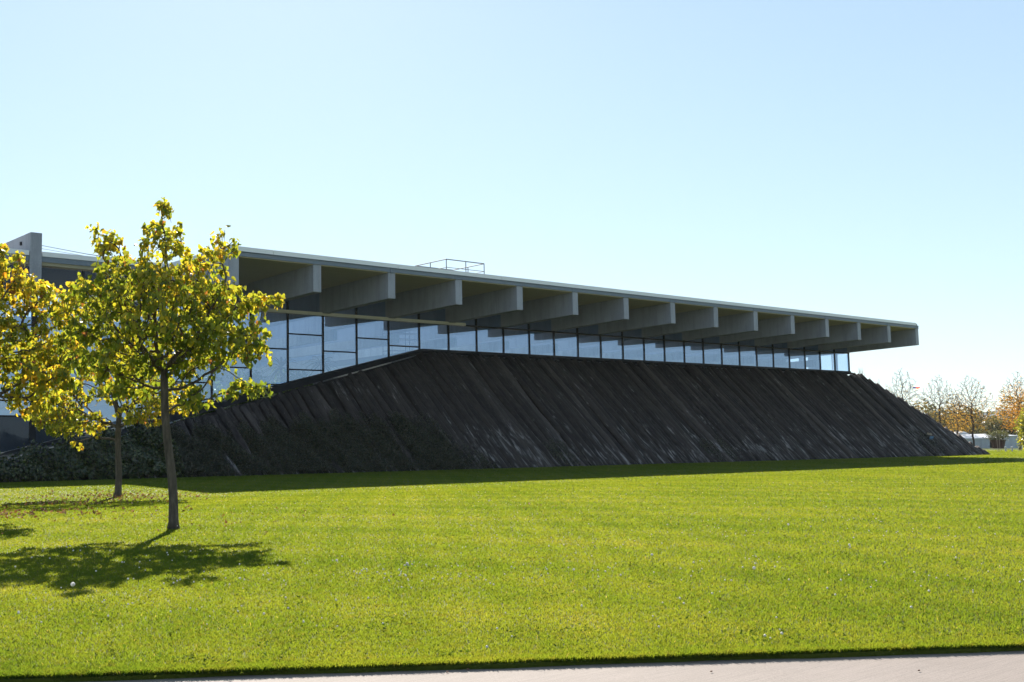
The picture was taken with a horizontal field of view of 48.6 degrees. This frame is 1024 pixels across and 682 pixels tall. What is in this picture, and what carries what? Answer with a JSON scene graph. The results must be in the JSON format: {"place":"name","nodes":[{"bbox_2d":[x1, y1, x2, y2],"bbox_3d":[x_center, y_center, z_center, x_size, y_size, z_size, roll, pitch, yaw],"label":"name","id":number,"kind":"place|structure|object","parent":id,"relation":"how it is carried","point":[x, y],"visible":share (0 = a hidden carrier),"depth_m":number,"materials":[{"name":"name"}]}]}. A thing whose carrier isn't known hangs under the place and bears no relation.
{"place":"outdoors","nodes":[
{"label":"outdoors","id":0,"kind":"place"},
{"bbox_2d":[0,443,1023,681],"bbox_3d":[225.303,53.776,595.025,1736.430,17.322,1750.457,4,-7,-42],"label":"lawn","id":1,"kind":"structure","parent":0,"point":[555,663],"depth_m":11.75,"materials":[{"name":"green plant"}]},
{"bbox_2d":[0,243,88,420],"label":"broadleaf tree","id":2,"kind":"object","parent":1,"relation":"on","point":[28,358],"visible":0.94,"depth_m":26.74,"materials":[{"name":"yellow plant"}]},
{"bbox_2d":[0,414,185,482],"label":"evergreen hedge","id":3,"kind":"object","parent":1,"relation":"on","point":[101,457],"visible":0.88,"depth_m":57.32,"materials":[{"name":"green plant"}]},
{"bbox_2d":[28,275,202,495],"bbox_3d":[-14.553,1.630,41.623,5.638,8.153,5.232,4,-7,-42],"label":"broadleaf tree","id":4,"kind":"object","parent":1,"relation":"on","point":[59,421],"visible":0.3,"depth_m":41.12,"materials":[{"name":"yellow plant"}]},
{"bbox_2d":[48,197,285,529],"bbox_3d":[-6.709,0.408,21.979,3.677,6.480,4.093,4,-7,-42],"label":"broadleaf tree","id":5,"kind":"object","parent":1,"relation":"on","point":[145,275],"visible":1,"depth_m":21.69,"materials":[{"name":"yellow plant"}]},
{"bbox_2d":[0,489,556,534],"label":"fallen leaves","id":6,"kind":"object","parent":1,"relation":"on","point":[32,513],"visible":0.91,"depth_m":34.46,"materials":[{"name":"yellow plant"}]},
{"bbox_2d":[271,367,313,393],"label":"window","id":7,"kind":"structure","parent":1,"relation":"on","point":[299,375],"depth_m":77.07,"materials":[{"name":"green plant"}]},
{"bbox_2d":[0,232,918,467],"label":"glazed pavilion","id":8,"kind":"structure","parent":1,"relation":"on","point":[342,312],"depth_m":87.14,"materials":[{"name":"concrete"}]},
{"bbox_2d":[0,417,29,452],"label":"window pane","id":9,"kind":"structure","parent":8,"relation":"in","point":[14,431],"depth_m":63.43,"materials":[{"name":"blue glass"}]},
{"bbox_2d":[4,265,28,290],"bbox_3d":[-28.347,-3.551,63.976,2.535,1.540,0.024,4,-7,-42],"label":"window pane","id":10,"kind":"structure","parent":8,"relation":"in","point":[12,266],"depth_m":64.14,"materials":[{"name":"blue glass"}]},
{"bbox_2d":[36,409,79,443],"bbox_3d":[-26.048,4.912,65.101,2.535,1.984,0.024,4,-7,-42],"label":"window pane","id":11,"kind":"structure","parent":8,"relation":"in","point":[41,435],"depth_m":64.53,"materials":[{"name":"blue glass"}]},
{"bbox_2d":[41,267,81,292],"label":"window pane","id":12,"kind":"structure","parent":8,"relation":"in","point":[59,277],"depth_m":65.86,"materials":[{"name":"glass"}]},
{"bbox_2d":[85,271,127,283],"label":"window pane","id":13,"kind":"structure","parent":8,"relation":"in","point":[87,273],"depth_m":67.19,"materials":[{"name":"glass"}]},
{"bbox_2d":[173,365,225,422],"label":"indoor bush","id":14,"kind":"object","parent":8,"relation":"on","point":[207,386],"visible":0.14,"depth_m":72.95,"materials":[{"name":"green plant"}]},
{"bbox_2d":[225,368,276,407],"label":"indoor bush","id":15,"kind":"object","parent":8,"relation":"on","point":[254,376],"visible":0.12,"depth_m":75.63,"materials":[{"name":"green plant"}]},
{"bbox_2d":[257,357,297,382],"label":"indoor palm","id":16,"kind":"object","parent":8,"relation":"in","point":[281,362],"visible":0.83,"depth_m":77.33,"materials":[{"name":"green plant"}]},
{"bbox_2d":[303,356,338,381],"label":"indoor palm","id":17,"kind":"object","parent":8,"relation":"in","point":[318,363],"visible":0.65,"depth_m":79.18,"materials":[{"name":"green plant"}]},
{"bbox_2d":[382,327,417,351],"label":"metal rack","id":18,"kind":"object","parent":8,"relation":"on","point":[405,339],"visible":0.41,"depth_m":89.30,"materials":[{"name":"grey metal"}]},
{"bbox_2d":[415,259,484,273],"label":"roof railing","id":19,"kind":"object","parent":8,"relation":"on","point":[465,267],"visible":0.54,"depth_m":78.66,"materials":[{"name":"grey metal"}]},
{"bbox_2d":[0,351,989,481],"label":"log clad embankment","id":20,"kind":"structure","parent":1,"relation":"on","point":[509,411],"depth_m":87.33,"materials":[{"name":"black wood"}]},
{"bbox_2d":[149,408,500,476],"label":"ivy cover","id":21,"kind":"object","parent":20,"relation":"on","point":[326,436],"visible":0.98,"depth_m":66.89,"materials":[{"name":"green plant"}]},
{"bbox_2d":[543,437,582,465],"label":"creeper","id":22,"kind":"object","parent":20,"relation":"attached to","point":[557,451],"visible":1,"depth_m":79.40,"materials":[{"name":"green plant"}]},
{"bbox_2d":[697,437,742,460],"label":"creeper","id":23,"kind":"object","parent":20,"relation":"attached to","point":[726,451],"visible":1,"depth_m":91.41,"materials":[{"name":"green plant"}]},
{"bbox_2d":[903,430,946,453],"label":"creeper","id":24,"kind":"object","parent":20,"relation":"attached to","point":[930,442],"visible":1,"depth_m":114.68,"materials":[{"name":"green plant"}]},
{"bbox_2d":[0,499,1021,677],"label":"lawn weeds","id":25,"kind":"object","parent":1,"relation":"on","point":[192,654],"visible":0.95,"depth_m":9.48,"materials":[{"name":"green plant"}]},
{"bbox_2d":[1,479,1023,647],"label":"clover blossoms","id":26,"kind":"object","parent":1,"relation":"on","point":[486,646],"visible":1,"depth_m":13.37,"materials":[{"name":"white plant"}]},
{"bbox_2d":[886,368,924,410],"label":"locust tree","id":27,"kind":"object","parent":1,"relation":"on","point":[906,392],"visible":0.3,"depth_m":204.30,"materials":[{"name":"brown plant"}]},
{"bbox_2d":[917,375,959,426],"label":"locust tree","id":28,"kind":"object","parent":1,"relation":"on","point":[939,409],"visible":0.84,"depth_m":199.43,"materials":[{"name":"brown plant"}]},
{"bbox_2d":[940,393,974,434],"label":"locust tree","id":29,"kind":"object","parent":1,"relation":"on","point":[954,422],"visible":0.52,"depth_m":214.24,"materials":[{"name":"orange plant"}]},
{"bbox_2d":[904,390,1023,444],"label":"woods","id":30,"kind":"object","parent":1,"relation":"on","point":[991,426],"visible":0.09,"depth_m":318.61,"materials":[{"name":"orange plant"}]},
{"bbox_2d":[944,375,995,445],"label":"locust tree","id":31,"kind":"object","parent":1,"relation":"on","point":[971,405],"visible":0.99,"depth_m":189.15,"materials":[{"name":"orange plant"}]},
{"bbox_2d":[960,434,992,447],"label":"marquee tent","id":32,"kind":"object","parent":1,"relation":"on","point":[981,442],"visible":0.41,"depth_m":210.38,"materials":[{"name":"fabric"}]},
{"bbox_2d":[990,439,1005,448],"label":"planter pot","id":33,"kind":"object","parent":1,"relation":"on","point":[994,443],"visible":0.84,"depth_m":203.37,"materials":[{"name":"grey concrete"}]},
{"bbox_2d":[982,430,1010,440],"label":"potted bush","id":34,"kind":"object","parent":33,"relation":"in","point":[994,436],"visible":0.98,"depth_m":203.99,"materials":[{"name":"green plant"}]},
{"bbox_2d":[991,372,1023,448],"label":"locust tree","id":35,"kind":"object","parent":1,"relation":"on","point":[1019,401],"visible":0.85,"depth_m":180.97,"materials":[{"name":"orange plant"}]},
{"bbox_2d":[1003,435,1017,447],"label":"marquee tent","id":36,"kind":"object","parent":1,"relation":"on","point":[1011,441],"visible":0.34,"depth_m":209.53,"materials":[{"name":"fabric"}]},
{"bbox_2d":[1013,408,1023,449],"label":"leafy shrub","id":37,"kind":"object","parent":1,"relation":"on","point":[1020,428],"visible":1,"depth_m":129.92,"materials":[{"name":"yellow plant"}]},
{"bbox_2d":[0,0,1023,412],"label":"sky","id":38,"kind":"structure","parent":0,"point":[861,158],"materials":[{"name":"blue"}]},
{"bbox_2d":[87,651,1023,681],"bbox_3d":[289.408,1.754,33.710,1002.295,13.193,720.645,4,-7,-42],"label":"path","id":39,"kind":"structure","parent":0,"point":[1005,666],"depth_m":7.82,"materials":[{"name":"concrete"}]},
{"bbox_2d":[981,411,1013,417],"bbox_3d":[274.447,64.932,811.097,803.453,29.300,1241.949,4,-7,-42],"label":"distant hills","id":40,"kind":"structure","parent":0,"point":[993,414],"depth_m":846.31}
]}

